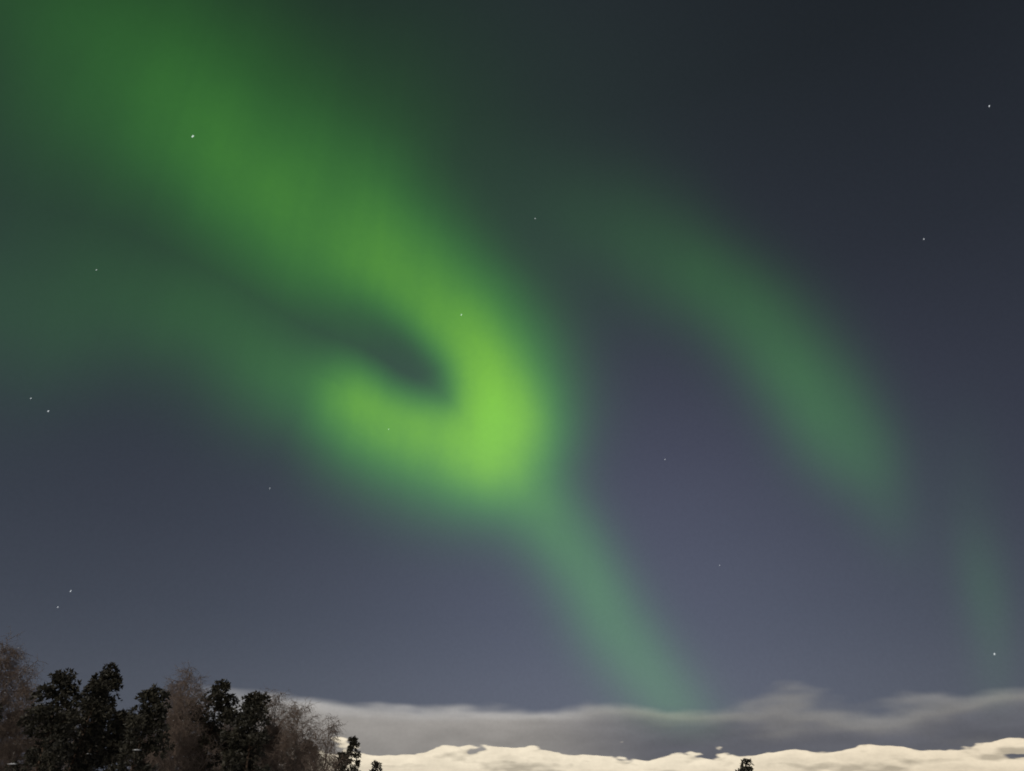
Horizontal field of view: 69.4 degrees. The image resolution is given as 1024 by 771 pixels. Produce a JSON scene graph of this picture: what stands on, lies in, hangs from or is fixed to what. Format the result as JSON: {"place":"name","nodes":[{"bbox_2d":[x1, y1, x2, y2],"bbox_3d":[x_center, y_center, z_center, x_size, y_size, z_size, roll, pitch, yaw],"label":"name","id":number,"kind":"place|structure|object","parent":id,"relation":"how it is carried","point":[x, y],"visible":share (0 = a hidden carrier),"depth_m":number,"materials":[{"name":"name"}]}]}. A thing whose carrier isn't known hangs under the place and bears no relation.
{"place":"outdoors","nodes":[
{"label":"outdoors","id":0,"kind":"place"},
{"bbox_2d":[0,0,1023,770],"label":"sky","id":1,"kind":"structure","parent":0,"point":[708,320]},
{"label":"snowy ground","id":2,"kind":"object","parent":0,"visible":0},
{"bbox_2d":[0,702,3,720],"bbox_3d":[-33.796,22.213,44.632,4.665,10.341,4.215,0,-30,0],"label":"pine tree","id":3,"kind":"object","parent":2,"relation":"on","point":[1,716],"visible":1,"depth_m":46.16,"materials":[{"name":"black plant"}]},
{"bbox_2d":[0,676,47,770],"bbox_3d":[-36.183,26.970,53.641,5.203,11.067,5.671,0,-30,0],"label":"birch tree","id":4,"kind":"object","parent":2,"relation":"on","point":[20,752],"visible":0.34,"depth_m":54.20,"materials":[{"name":"brown plant"}]},
{"bbox_2d":[0,626,48,770],"bbox_3d":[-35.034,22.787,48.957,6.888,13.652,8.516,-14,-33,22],"label":"birch tree","id":5,"kind":"object","parent":2,"relation":"on","point":[9,676],"visible":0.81,"depth_m":50.65,"materials":[{"name":"brown plant"}]},
{"bbox_2d":[3,667,81,770],"bbox_3d":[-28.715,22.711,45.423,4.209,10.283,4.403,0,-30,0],"label":"pine tree","id":6,"kind":"object","parent":2,"relation":"on","point":[42,756],"visible":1,"depth_m":45.70,"materials":[{"name":"green plant"}]},
{"bbox_2d":[27,707,90,769],"bbox_3d":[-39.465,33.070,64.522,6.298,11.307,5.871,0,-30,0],"label":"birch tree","id":7,"kind":"object","parent":2,"relation":"on","point":[66,765],"visible":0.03,"depth_m":64.49,"materials":[{"name":"black plant"}]},
{"bbox_2d":[48,677,115,770],"bbox_3d":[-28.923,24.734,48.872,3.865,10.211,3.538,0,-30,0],"label":"pine tree","id":8,"kind":"object","parent":2,"relation":"on","point":[98,689],"visible":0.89,"depth_m":49.94,"materials":[{"name":"black plant"}]},
{"bbox_2d":[60,662,128,770],"bbox_3d":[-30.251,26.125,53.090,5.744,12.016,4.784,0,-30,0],"label":"pine tree","id":9,"kind":"object","parent":2,"relation":"on","point":[117,728],"visible":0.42,"depth_m":53.62,"materials":[{"name":"black plant"}]},
{"bbox_2d":[83,745,109,770],"bbox_3d":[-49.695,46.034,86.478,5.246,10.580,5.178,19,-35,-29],"label":"pine tree","id":10,"kind":"object","parent":2,"relation":"on","point":[95,766],"visible":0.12,"depth_m":87.28,"materials":[{"name":"black plant"}]},
{"bbox_2d":[93,708,137,770],"bbox_3d":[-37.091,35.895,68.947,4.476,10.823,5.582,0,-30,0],"label":"pine tree","id":11,"kind":"object","parent":2,"relation":"on","point":[114,760],"visible":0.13,"depth_m":68.04,"materials":[{"name":"black plant"}]},
{"bbox_2d":[105,683,175,770],"bbox_3d":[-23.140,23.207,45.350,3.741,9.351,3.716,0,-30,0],"label":"pine tree","id":12,"kind":"object","parent":2,"relation":"on","point":[145,721],"visible":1,"depth_m":46.22,"materials":[{"name":"green plant"}]},
{"bbox_2d":[128,718,170,769],"bbox_3d":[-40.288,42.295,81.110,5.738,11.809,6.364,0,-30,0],"label":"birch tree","id":13,"kind":"object","parent":2,"relation":"on","point":[149,753],"visible":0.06,"depth_m":81.87,"materials":[{"name":"black plant"}]},
{"bbox_2d":[112,660,211,770],"bbox_3d":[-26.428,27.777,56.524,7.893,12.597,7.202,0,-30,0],"label":"birch tree","id":14,"kind":"object","parent":2,"relation":"on","point":[185,686],"visible":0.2,"depth_m":57.70,"materials":[{"name":"brown plant"}]},
{"bbox_2d":[144,673,226,770],"bbox_3d":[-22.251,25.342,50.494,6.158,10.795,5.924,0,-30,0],"label":"birch tree","id":15,"kind":"object","parent":2,"relation":"on","point":[180,735],"visible":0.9,"depth_m":50.83,"materials":[{"name":"brown plant"}]},
{"bbox_2d":[179,678,239,770],"bbox_3d":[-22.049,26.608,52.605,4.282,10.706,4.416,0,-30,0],"label":"pine tree","id":16,"kind":"object","parent":2,"relation":"on","point":[222,699],"visible":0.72,"depth_m":53.43,"materials":[{"name":"black plant"}]},
{"bbox_2d":[200,728,221,770],"bbox_3d":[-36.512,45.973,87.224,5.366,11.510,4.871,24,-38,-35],"label":"pine tree","id":17,"kind":"object","parent":2,"relation":"on","point":[211,754],"visible":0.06,"depth_m":88.46,"materials":[{"name":"black plant"}]},
{"bbox_2d":[205,722,235,770],"bbox_3d":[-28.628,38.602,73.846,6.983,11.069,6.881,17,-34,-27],"label":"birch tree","id":18,"kind":"object","parent":2,"relation":"on","point":[220,765],"visible":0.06,"depth_m":74.61,"materials":[{"name":"brown plant"}]},
{"bbox_2d":[217,698,264,770],"bbox_3d":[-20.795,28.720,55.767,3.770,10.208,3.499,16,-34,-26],"label":"pine tree","id":19,"kind":"object","parent":2,"relation":"on","point":[225,746],"visible":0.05,"depth_m":56.29,"materials":[{"name":"black plant"}]},
{"bbox_2d":[219,690,273,770],"bbox_3d":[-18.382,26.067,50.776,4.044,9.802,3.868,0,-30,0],"label":"pine tree","id":20,"kind":"object","parent":2,"relation":"on","point":[254,701],"visible":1,"depth_m":51.43,"materials":[{"name":"green plant"}]},
{"bbox_2d":[251,684,323,770],"bbox_3d":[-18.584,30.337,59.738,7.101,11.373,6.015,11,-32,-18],"label":"birch tree","id":21,"kind":"object","parent":2,"relation":"on","point":[274,732],"visible":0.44,"depth_m":60.22,"materials":[{"name":"brown plant"}]},
{"bbox_2d":[255,697,339,770],"bbox_3d":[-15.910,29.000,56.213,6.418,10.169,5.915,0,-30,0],"label":"birch tree","id":22,"kind":"object","parent":2,"relation":"on","point":[294,738],"visible":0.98,"depth_m":56.89,"materials":[{"name":"brown plant"}]},
{"bbox_2d":[288,741,318,770],"bbox_3d":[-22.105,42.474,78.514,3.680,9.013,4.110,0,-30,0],"label":"pine tree","id":23,"kind":"object","parent":2,"relation":"on","point":[307,754],"visible":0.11,"depth_m":79.79,"materials":[{"name":"black plant"}]},
{"bbox_2d":[308,714,350,770],"bbox_3d":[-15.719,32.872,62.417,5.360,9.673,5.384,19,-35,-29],"label":"birch tree","id":24,"kind":"object","parent":2,"relation":"on","point":[328,743],"visible":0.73,"depth_m":63.55,"materials":[{"name":"brown plant"}]},
{"bbox_2d":[328,752,348,770],"bbox_3d":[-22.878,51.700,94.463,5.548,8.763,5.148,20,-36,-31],"label":"birch tree","id":25,"kind":"object","parent":2,"relation":"on","point":[333,761],"visible":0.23,"depth_m":95.82,"materials":[{"name":"brown plant"}]},
{"bbox_2d":[332,751,350,770],"bbox_3d":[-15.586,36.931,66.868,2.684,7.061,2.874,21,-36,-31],"label":"tree","id":26,"kind":"object","parent":2,"relation":"on","point":[344,761],"visible":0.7,"depth_m":68.08,"materials":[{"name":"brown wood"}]},
{"bbox_2d":[343,735,360,770],"bbox_3d":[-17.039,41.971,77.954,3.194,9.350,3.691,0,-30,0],"label":"tree","id":27,"kind":"object","parent":2,"relation":"on","point":[352,741],"visible":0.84,"depth_m":79.45,"materials":[{"name":"plant"}]},
{"bbox_2d":[369,760,381,770],"bbox_3d":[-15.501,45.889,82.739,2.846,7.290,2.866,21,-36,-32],"label":"spruce tree","id":28,"kind":"object","parent":2,"relation":"on","point":[376,764],"visible":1,"depth_m":84.13,"materials":[{"name":"plant"}]},
{"bbox_2d":[735,758,753,770],"bbox_3d":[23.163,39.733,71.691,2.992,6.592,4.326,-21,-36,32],"label":"pine tree","id":29,"kind":"object","parent":2,"relation":"on","point":[745,761],"visible":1,"depth_m":72.56,"materials":[{"name":"black plant"}]}
]}

